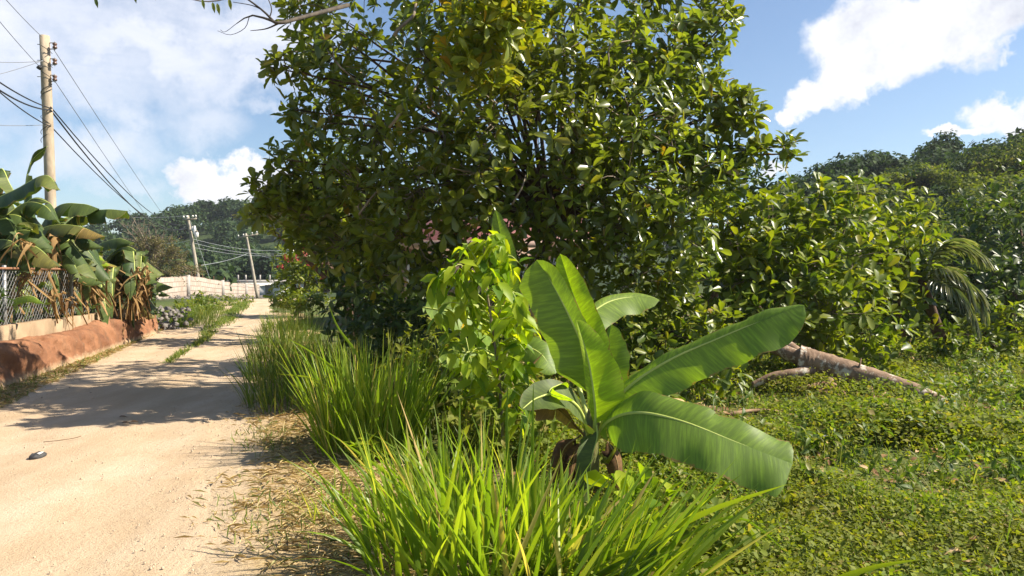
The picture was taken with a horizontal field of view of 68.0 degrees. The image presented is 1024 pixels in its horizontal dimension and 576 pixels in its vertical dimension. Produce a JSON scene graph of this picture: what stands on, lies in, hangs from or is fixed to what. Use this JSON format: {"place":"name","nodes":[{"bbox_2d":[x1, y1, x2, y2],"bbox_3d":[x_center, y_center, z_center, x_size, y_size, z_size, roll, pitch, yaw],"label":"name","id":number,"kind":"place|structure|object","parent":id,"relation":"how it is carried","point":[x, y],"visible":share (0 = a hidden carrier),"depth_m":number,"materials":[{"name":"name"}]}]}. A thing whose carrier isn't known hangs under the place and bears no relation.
{"place":"outdoors","nodes":[
{"label":"outdoors","id":0,"kind":"place"},
{"bbox_2d":[0,301,227,410],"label":"dry grass","id":1,"kind":"structure","parent":0,"point":[15,404],"depth_m":10.78,"materials":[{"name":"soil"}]},
{"bbox_2d":[0,298,364,575],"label":"road","id":2,"kind":"structure","parent":0,"point":[152,387],"depth_m":6.42,"materials":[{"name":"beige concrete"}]},
{"bbox_2d":[29,451,46,459],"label":"road litter","id":3,"kind":"object","parent":2,"relation":"on","point":[38,455],"visible":1,"depth_m":6.42,"materials":[{"name":"grey metal"}]},
{"bbox_2d":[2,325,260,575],"bbox_3d":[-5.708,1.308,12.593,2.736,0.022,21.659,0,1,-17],"label":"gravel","id":4,"kind":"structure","parent":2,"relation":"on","point":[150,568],"depth_m":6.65,"materials":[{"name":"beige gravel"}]},
{"bbox_2d":[162,307,220,327],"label":"grass clump","id":5,"kind":"object","parent":2,"relation":"on","point":[195,321],"visible":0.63,"depth_m":22.32,"materials":[{"name":"green plant"}]},
{"bbox_2d":[173,302,228,320],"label":"grass clump","id":6,"kind":"object","parent":2,"relation":"on","point":[203,313],"visible":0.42,"depth_m":25.34,"materials":[{"name":"green plant"}]},
{"bbox_2d":[182,298,226,312],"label":"grass clump","id":7,"kind":"object","parent":2,"relation":"on","point":[208,307],"visible":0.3,"depth_m":28.63,"materials":[{"name":"green plant"}]},
{"bbox_2d":[0,186,1023,575],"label":"ground","id":8,"kind":"structure","parent":0,"point":[272,242],"depth_m":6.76,"materials":[{"name":"green plant"}]},
{"bbox_2d":[0,168,59,324],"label":"banana plant","id":9,"kind":"object","parent":8,"relation":"on","point":[25,245],"visible":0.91,"depth_m":12.23,"materials":[{"name":"green plant"}]},
{"bbox_2d":[36,34,58,310],"bbox_3d":[-10.649,-2.270,17.448,0.454,7.022,0.247,0,1,-11],"label":"utility pole","id":10,"kind":"object","parent":8,"relation":"on","point":[46,76],"visible":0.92,"depth_m":17.34,"materials":[{"name":"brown wood"}]},
{"bbox_2d":[0,125,37,125],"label":"power cable","id":11,"kind":"object","parent":10,"relation":"attached to","point":[18,125],"visible":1,"depth_m":16.73,"materials":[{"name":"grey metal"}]},
{"bbox_2d":[1,61,38,62],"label":"power cable","id":12,"kind":"object","parent":10,"relation":"attached to","point":[17,62],"visible":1,"depth_m":16.64,"materials":[{"name":"grey metal"}]},
{"bbox_2d":[0,22,40,67],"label":"power cable","id":13,"kind":"object","parent":10,"relation":"attached to","point":[19,44],"visible":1,"depth_m":14.98,"materials":[{"name":"grey metal"}]},
{"bbox_2d":[0,60,42,73],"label":"power cable","id":14,"kind":"object","parent":10,"relation":"attached to","point":[21,67],"visible":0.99,"depth_m":16.76,"materials":[{"name":"grey metal"}]},
{"bbox_2d":[6,0,41,36],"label":"power cable","id":15,"kind":"object","parent":10,"relation":"attached to","point":[23,18],"visible":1,"depth_m":15.46,"materials":[{"name":"grey metal"}]},
{"bbox_2d":[0,82,49,107],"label":"power cable","id":16,"kind":"object","parent":10,"relation":"attached to","point":[22,95],"visible":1,"depth_m":14.69,"materials":[{"name":"black rubber"}]},
{"bbox_2d":[0,90,50,110],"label":"power cable","id":17,"kind":"object","parent":10,"relation":"attached to","point":[23,102],"visible":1,"depth_m":14.76,"materials":[{"name":"black rubber"}]},
{"bbox_2d":[0,92,50,126],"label":"power cable","id":18,"kind":"object","parent":10,"relation":"attached to","point":[22,109],"visible":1,"depth_m":14.76,"materials":[{"name":"black rubber"}]},
{"bbox_2d":[55,81,166,243],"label":"power cable","id":19,"kind":"object","parent":10,"relation":"attached to","point":[95,141],"visible":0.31,"depth_m":22.05,"materials":[{"name":"grey metal"}]},
{"bbox_2d":[50,106,184,224],"bbox_3d":[-18.159,-4.139,38.623,0.029,0.941,45.254,0,1,-20],"label":"power cable","id":20,"kind":"object","parent":10,"relation":"attached to","point":[98,162],"visible":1,"depth_m":22.29,"materials":[{"name":"black rubber"}]},
{"bbox_2d":[50,109,185,230],"bbox_3d":[-18.139,-3.859,38.629,0.036,1.319,45.242,0,1,-20],"label":"power cable","id":21,"kind":"object","parent":10,"relation":"attached to","point":[100,172],"visible":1,"depth_m":22.70,"materials":[{"name":"black rubber"}]},
{"bbox_2d":[50,125,185,229],"bbox_3d":[-18.128,-3.791,38.631,0.025,0.988,45.221,0,1,-20],"label":"power cable","id":22,"kind":"object","parent":10,"relation":"attached to","point":[101,178],"visible":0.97,"depth_m":22.86,"materials":[{"name":"black rubber"}]},
{"bbox_2d":[53,48,191,252],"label":"power cable","id":23,"kind":"object","parent":10,"relation":"attached to","point":[106,130],"visible":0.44,"depth_m":23.07,"materials":[{"name":"grey metal"}]},
{"bbox_2d":[0,266,125,323],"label":"shrub","id":24,"kind":"object","parent":8,"relation":"on","point":[41,284],"visible":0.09,"depth_m":12.95,"materials":[{"name":"plant"}]},
{"bbox_2d":[0,315,158,388],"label":"earth bank","id":25,"kind":"structure","parent":8,"relation":"on","point":[22,358],"depth_m":12.92,"materials":[{"name":"soil"}]},
{"bbox_2d":[3,146,129,327],"bbox_3d":[-8.898,-0.910,14.582,2.386,3.860,3.546,-1,2,-41],"label":"banana plant","id":26,"kind":"object","parent":25,"relation":"on","point":[69,237],"visible":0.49,"depth_m":14.43,"materials":[{"name":"green plant"}]},
{"bbox_2d":[0,309,138,340],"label":"kerb wall","id":27,"kind":"structure","parent":25,"relation":"on","point":[35,327],"depth_m":12.87,"materials":[{"name":"beige concrete"}]},
{"bbox_2d":[0,265,126,325],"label":"chain link fence","id":28,"kind":"object","parent":27,"relation":"on","point":[4,276],"visible":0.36,"depth_m":12.49,"materials":[{"name":"metal"}]},
{"bbox_2d":[64,238,172,333],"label":"banana plant","id":29,"kind":"object","parent":25,"relation":"on","point":[134,274],"visible":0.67,"depth_m":16.93,"materials":[{"name":"green plant"}]},
{"bbox_2d":[117,280,161,315],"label":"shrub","id":30,"kind":"object","parent":8,"relation":"on","point":[154,302],"visible":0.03,"depth_m":20.72,"materials":[{"name":"green plant"}]},
{"bbox_2d":[118,213,210,300],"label":"thin leaved tree","id":31,"kind":"object","parent":8,"relation":"on","point":[153,255],"visible":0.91,"depth_m":41.83,"materials":[{"name":"green plant"}]},
{"bbox_2d":[182,215,202,294],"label":"utility pole","id":32,"kind":"object","parent":8,"relation":"on","point":[190,228],"visible":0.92,"depth_m":59.82,"materials":[{"name":"grey wood"}]},
{"bbox_2d":[159,290,253,327],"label":"leafy weed","id":33,"kind":"object","parent":8,"relation":"on","point":[198,298],"visible":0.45,"depth_m":30.18,"materials":[{"name":"green plant"}]},
{"bbox_2d":[150,294,263,329],"bbox_3d":[-21.757,0.908,53.509,6.237,2.188,70.112,0,1,-16],"label":"rubble","id":34,"kind":"object","parent":8,"relation":"on","point":[172,325],"visible":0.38,"depth_m":21.19,"materials":[{"name":"stone"}]},
{"bbox_2d":[156,272,259,298],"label":"block wall","id":35,"kind":"structure","parent":8,"relation":"on","point":[208,286],"depth_m":61.05,"materials":[{"name":"concrete"}]},
{"bbox_2d":[237,231,258,297],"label":"utility pole","id":36,"kind":"object","parent":8,"relation":"on","point":[246,236],"visible":0.99,"depth_m":76.85,"materials":[{"name":"grey wood"}]},
{"bbox_2d":[0,317,501,575],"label":"cut straw","id":37,"kind":"object","parent":8,"relation":"on","point":[296,427],"visible":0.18,"depth_m":5.60,"materials":[{"name":"beige plant"}]},
{"bbox_2d":[226,275,303,295],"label":"white building","id":38,"kind":"structure","parent":8,"relation":"on","point":[264,286],"depth_m":97.02,"materials":[{"name":"paint"}]},
{"bbox_2d":[265,285,272,295],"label":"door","id":39,"kind":"structure","parent":38,"relation":"in","point":[267,287],"depth_m":96.97,"materials":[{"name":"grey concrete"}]},
{"bbox_2d":[263,238,334,315],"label":"flowering shrub","id":40,"kind":"object","parent":8,"relation":"on","point":[297,277],"visible":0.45,"depth_m":26.67,"materials":[{"name":"green plant"}]},
{"bbox_2d":[185,313,416,575],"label":"verge","id":41,"kind":"structure","parent":8,"relation":"on","point":[205,566],"depth_m":5.21,"materials":[{"name":"soil"}]},
{"bbox_2d":[0,299,359,558],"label":"verge grass","id":42,"kind":"structure","parent":41,"relation":"on","point":[226,318],"depth_m":9.99,"materials":[{"name":"green plant"}]},
{"bbox_2d":[236,324,326,363],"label":"grass clump","id":43,"kind":"object","parent":41,"relation":"on","point":[266,346],"visible":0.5,"depth_m":13.70,"materials":[{"name":"green plant"}]},
{"bbox_2d":[217,349,353,415],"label":"grass clump","id":44,"kind":"object","parent":41,"relation":"on","point":[265,392],"visible":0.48,"depth_m":9.03,"materials":[{"name":"green plant"}]},
{"bbox_2d":[227,336,345,383],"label":"grass clump","id":45,"kind":"object","parent":41,"relation":"on","point":[269,363],"visible":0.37,"depth_m":11.22,"materials":[{"name":"green plant"}]},
{"bbox_2d":[250,315,325,346],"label":"grass clump","id":46,"kind":"object","parent":41,"relation":"on","point":[281,331],"visible":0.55,"depth_m":16.88,"materials":[{"name":"green plant"}]},
{"bbox_2d":[259,306,319,331],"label":"grass clump","id":47,"kind":"object","parent":41,"relation":"on","point":[286,321],"visible":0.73,"depth_m":20.87,"materials":[{"name":"green plant"}]},
{"bbox_2d":[269,284,325,327],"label":"leafy weed","id":48,"kind":"object","parent":41,"relation":"on","point":[299,303],"visible":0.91,"depth_m":22.89,"materials":[{"name":"green plant"}]},
{"bbox_2d":[283,468,368,525],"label":"grass clump","id":49,"kind":"object","parent":41,"relation":"on","point":[327,507],"visible":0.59,"depth_m":4.87,"materials":[{"name":"green plant"}]},
{"bbox_2d":[344,432,383,468],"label":"leafy weed","id":50,"kind":"object","parent":41,"relation":"on","point":[355,445],"visible":0.48,"depth_m":6.20,"materials":[{"name":"green plant"}]},
{"bbox_2d":[269,304,462,460],"bbox_3d":[-1.244,0.791,6.785,1.762,1.345,1.843,0,1,-21],"label":"grass clump","id":51,"kind":"object","parent":41,"relation":"on","point":[363,402],"visible":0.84,"depth_m":6.53,"materials":[{"name":"green plant"}]},
{"bbox_2d":[278,381,919,575],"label":"grass clump","id":52,"kind":"object","parent":41,"relation":"on","point":[436,536],"visible":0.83,"depth_m":3.87,"materials":[{"name":"green plant"}]},
{"bbox_2d":[232,132,380,339],"bbox_3d":[-5.017,-1.599,19.315,3.825,5.995,7.752,0,1,-17],"label":"glossy tree","id":53,"kind":"object","parent":8,"relation":"on","point":[266,227],"visible":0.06,"depth_m":17.42,"materials":[{"name":"green plant"}]},
{"bbox_2d":[292,330,379,364],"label":"grass clump","id":54,"kind":"object","parent":8,"relation":"on","point":[324,339],"visible":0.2,"depth_m":13.27,"materials":[{"name":"green plant"}]},
{"bbox_2d":[311,341,417,385],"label":"grass clump","id":55,"kind":"object","parent":8,"relation":"on","point":[349,358],"visible":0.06,"depth_m":11.07,"materials":[{"name":"green plant"}]},
{"bbox_2d":[315,214,416,354],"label":"shrub","id":56,"kind":"object","parent":8,"relation":"on","point":[333,281],"visible":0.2,"depth_m":11.75,"materials":[{"name":"green plant"}]},
{"bbox_2d":[83,193,693,290],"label":"hill woodland","id":57,"kind":"object","parent":8,"relation":"on","point":[223,230],"visible":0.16,"depth_m":154.83,"materials":[{"name":"green plant"}]},
{"bbox_2d":[318,282,467,401],"bbox_3d":[-1.685,0.660,9.518,1.415,1.492,3.019,-1,1,-35],"label":"leafy weed","id":58,"kind":"object","parent":8,"relation":"on","point":[412,309],"visible":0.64,"depth_m":9.16,"materials":[{"name":"green plant"}]},
{"bbox_2d":[371,425,499,504],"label":"grass clump","id":59,"kind":"object","parent":8,"relation":"on","point":[423,450],"visible":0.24,"depth_m":5.29,"materials":[{"name":"green plant"}]},
{"bbox_2d":[94,0,809,386],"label":"glossy tree","id":60,"kind":"object","parent":8,"relation":"on","point":[490,38],"visible":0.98,"depth_m":9.10,"materials":[{"name":"green plant"}]},
{"bbox_2d":[393,266,529,349],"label":"shrub","id":61,"kind":"object","parent":8,"relation":"on","point":[402,301],"visible":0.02,"depth_m":12.12,"materials":[{"name":"green plant"}]},
{"bbox_2d":[370,313,562,469],"bbox_3d":[-0.405,0.878,7.175,1.414,1.243,2.516,-1,1,-28],"label":"leafy weed","id":62,"kind":"object","parent":8,"relation":"on","point":[470,429],"visible":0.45,"depth_m":6.79,"materials":[{"name":"green plant"}]},
{"bbox_2d":[420,230,543,440],"bbox_3d":[-0.256,0.488,6.429,1.064,1.960,0.850,0,1,0],"label":"sapling","id":63,"kind":"object","parent":8,"relation":"on","point":[493,248],"visible":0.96,"depth_m":6.33,"materials":[{"name":"green plant"}]},
{"bbox_2d":[383,219,588,328],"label":"house","id":64,"kind":"structure","parent":8,"relation":"on","point":[531,245],"depth_m":21.48,"materials":[{"name":"pink paint"}]},
{"bbox_2d":[407,256,447,294],"bbox_3d":[-2.400,-0.342,21.455,1.150,1.100,0.105,0,1,0],"label":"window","id":65,"kind":"structure","parent":64,"relation":"in","point":[408,266],"depth_m":21.41,"materials":[{"name":"white paint"}]},
{"bbox_2d":[489,257,524,291],"bbox_3d":[-0.200,-0.342,21.455,1.150,1.100,0.105,0,1,0],"label":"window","id":66,"kind":"structure","parent":64,"relation":"in","point":[518,257],"depth_m":21.41,"materials":[{"name":"white paint"}]},
{"bbox_2d":[422,210,556,414],"bbox_3d":[-0.197,0.337,7.308,1.284,2.225,0.802,0,1,0],"label":"banana plant","id":67,"kind":"object","parent":8,"relation":"on","point":[541,357],"visible":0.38,"depth_m":7.39,"materials":[{"name":"green plant"}]},
{"bbox_2d":[546,462,686,556],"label":"broad leaved weed","id":68,"kind":"object","parent":8,"relation":"on","point":[593,476],"visible":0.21,"depth_m":4.73,"materials":[{"name":"green plant"}]},
{"bbox_2d":[545,269,753,404],"bbox_3d":[1.533,0.667,9.351,2.704,1.807,1.603,0,1,0],"label":"shrub","id":69,"kind":"object","parent":8,"relation":"on","point":[671,338],"visible":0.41,"depth_m":9.17,"materials":[{"name":"green plant"}]},
{"bbox_2d":[518,254,805,503],"bbox_3d":[0.997,0.677,5.602,1.910,1.859,2.126,0,1,0],"label":"banana plant","id":70,"kind":"object","parent":8,"relation":"on","point":[590,356],"visible":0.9,"depth_m":5.23,"materials":[{"name":"green plant"}]},
{"bbox_2d":[539,440,814,575],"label":"grass clump","id":71,"kind":"object","parent":8,"relation":"on","point":[648,563],"visible":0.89,"depth_m":3.56,"materials":[{"name":"green plant"}]},
{"bbox_2d":[676,490,775,575],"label":"leafy weed","id":72,"kind":"object","parent":8,"relation":"on","point":[734,528],"visible":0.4,"depth_m":4.11,"materials":[{"name":"green plant"}]},
{"bbox_2d":[640,151,824,325],"bbox_3d":[4.819,-0.859,16.922,4.158,4.613,2.751,0,1,-17],"label":"leafy tree","id":73,"kind":"object","parent":8,"relation":"on","point":[755,182],"visible":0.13,"depth_m":17.04,"materials":[{"name":"green plant"}]},
{"bbox_2d":[457,309,1023,575],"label":"ground cover","id":74,"kind":"object","parent":8,"relation":"on","point":[972,428],"visible":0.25,"depth_m":5.45,"materials":[{"name":"green plant"}]},
{"bbox_2d":[464,352,1023,575],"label":"leaf litter","id":75,"kind":"object","parent":8,"relation":"on","point":[891,481],"visible":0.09,"depth_m":6.16,"materials":[{"name":"plant"}]},
{"bbox_2d":[726,409,782,415],"bbox_3d":[2.686,1.376,8.391,0.669,0.075,0.069,0,1,-13],"label":"dry stick","id":76,"kind":"object","parent":8,"relation":"on","point":[747,410],"visible":0.66,"depth_m":8.36,"materials":[{"name":"brown wood"}]},
{"bbox_2d":[676,169,920,371],"bbox_3d":[4.403,-0.194,11.774,3.634,3.493,2.740,0,1,0],"label":"leafy tree","id":77,"kind":"object","parent":8,"relation":"on","point":[813,249],"visible":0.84,"depth_m":11.42,"materials":[{"name":"green plant"}]},
{"bbox_2d":[764,179,836,228],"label":"skyline tree","id":78,"kind":"object","parent":8,"relation":"on","point":[807,192],"visible":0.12,"depth_m":48.02,"materials":[{"name":"green plant"}]},
{"bbox_2d":[629,453,972,521],"bbox_3d":[2.226,1.613,5.739,2.593,0.609,1.773,0,1,0],"label":"leafy weed","id":79,"kind":"object","parent":8,"relation":"on","point":[939,476],"visible":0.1,"depth_m":5.37,"materials":[{"name":"green plant"}]},
{"bbox_2d":[772,168,846,196],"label":"skyline tree","id":80,"kind":"object","parent":8,"relation":"on","point":[808,179],"visible":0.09,"depth_m":57.19,"materials":[{"name":"green plant"}]},
{"bbox_2d":[795,376,845,396],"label":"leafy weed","id":81,"kind":"object","parent":8,"relation":"on","point":[821,388],"visible":0.29,"depth_m":9.66,"materials":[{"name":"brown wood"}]},
{"bbox_2d":[635,345,1023,495],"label":"undergrowth","id":82,"kind":"object","parent":8,"relation":"on","point":[802,431],"visible":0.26,"depth_m":6.76,"materials":[{"name":"green plant"}]},
{"bbox_2d":[797,152,867,180],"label":"skyline tree","id":83,"kind":"object","parent":8,"relation":"on","point":[843,165],"visible":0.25,"depth_m":59.69,"materials":[{"name":"green plant"}]},
{"bbox_2d":[751,305,944,401],"bbox_3d":[4.067,0.899,9.751,1.135,1.249,2.571,-1,2,-44],"label":"fallen tree","id":84,"kind":"object","parent":8,"relation":"on","point":[804,359],"visible":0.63,"depth_m":9.86,"materials":[{"name":"wood"}]},
{"bbox_2d":[698,133,1023,335],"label":"hillside thicket","id":85,"kind":"object","parent":8,"relation":"on","point":[948,179],"visible":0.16,"depth_m":41.71,"materials":[{"name":"green plant"}]},
{"bbox_2d":[826,172,904,196],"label":"skyline tree","id":86,"kind":"object","parent":8,"relation":"on","point":[879,186],"visible":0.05,"depth_m":50.12,"materials":[{"name":"green plant"}]},
{"bbox_2d":[866,386,885,397],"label":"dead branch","id":87,"kind":"object","parent":8,"relation":"on","point":[874,394],"visible":0.17,"depth_m":9.37,"materials":[{"name":"brown wood"}]},
{"bbox_2d":[845,150,927,177],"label":"skyline tree","id":88,"kind":"object","parent":8,"relation":"on","point":[877,167],"visible":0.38,"depth_m":60.53,"materials":[{"name":"green plant"}]},
{"bbox_2d":[827,182,951,355],"bbox_3d":[6.977,-0.310,14.251,2.257,3.578,3.485,1,1,37],"label":"leafy tree","id":89,"kind":"object","parent":8,"relation":"on","point":[905,293],"visible":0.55,"depth_m":13.55,"materials":[{"name":"green plant"}]},
{"bbox_2d":[786,131,1023,325],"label":"hillside thicket","id":90,"kind":"object","parent":8,"relation":"on","point":[941,190],"visible":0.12,"depth_m":44.33,"materials":[{"name":"green plant"}]},
{"bbox_2d":[864,142,960,166],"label":"skyline tree","id":91,"kind":"object","parent":8,"relation":"on","point":[936,149],"visible":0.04,"depth_m":62.94,"materials":[{"name":"green plant"}]},
{"bbox_2d":[905,166,943,188],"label":"skyline tree","id":92,"kind":"object","parent":8,"relation":"on","point":[921,176],"visible":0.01,"depth_m":51.13,"materials":[{"name":"green plant"}]},
{"bbox_2d":[836,143,1023,319],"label":"hillside thicket","id":93,"kind":"object","parent":8,"relation":"on","point":[989,165],"visible":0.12,"depth_m":45.80,"materials":[{"name":"green plant"}]},
{"bbox_2d":[877,237,997,360],"bbox_3d":[8.056,0.206,13.695,2.865,2.335,1.894,-1,1,-31],"label":"palm","id":94,"kind":"object","parent":8,"relation":"on","point":[972,298],"visible":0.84,"depth_m":13.00,"materials":[{"name":"green plant"}]},
{"bbox_2d":[910,129,964,156],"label":"skyline tree","id":95,"kind":"object","parent":8,"relation":"on","point":[955,143],"visible":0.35,"depth_m":64.95,"materials":[{"name":"green plant"}]},
{"bbox_2d":[917,146,979,169],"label":"skyline tree","id":96,"kind":"object","parent":8,"relation":"on","point":[936,160],"visible":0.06,"depth_m":59.33,"materials":[{"name":"green plant"}]},
{"bbox_2d":[904,296,1023,360],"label":"shrub","id":97,"kind":"object","parent":8,"relation":"on","point":[996,333],"visible":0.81,"depth_m":13.53,"materials":[{"name":"green plant"}]},
{"bbox_2d":[938,139,996,167],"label":"skyline tree","id":98,"kind":"object","parent":8,"relation":"on","point":[965,150],"visible":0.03,"depth_m":55.60,"materials":[{"name":"green plant"}]},
{"bbox_2d":[927,158,1023,340],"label":"leafy tree","id":99,"kind":"object","parent":8,"relation":"on","point":[989,280],"visible":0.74,"depth_m":17.84,"materials":[{"name":"green plant"}]},
{"bbox_2d":[949,332,1023,411],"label":"leafy weed","id":100,"kind":"object","parent":8,"relation":"on","point":[984,371],"visible":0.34,"depth_m":11.08,"materials":[{"name":"green plant"}]},
{"bbox_2d":[1005,127,1023,142],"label":"skyline tree","id":101,"kind":"object","parent":8,"relation":"on","point":[1017,129],"visible":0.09,"depth_m":54.40,"materials":[{"name":"green plant"}]},
{"bbox_2d":[0,0,1023,239],"label":"sky","id":102,"kind":"structure","parent":0,"point":[183,100],"materials":[{"name":"blue"}]}
]}

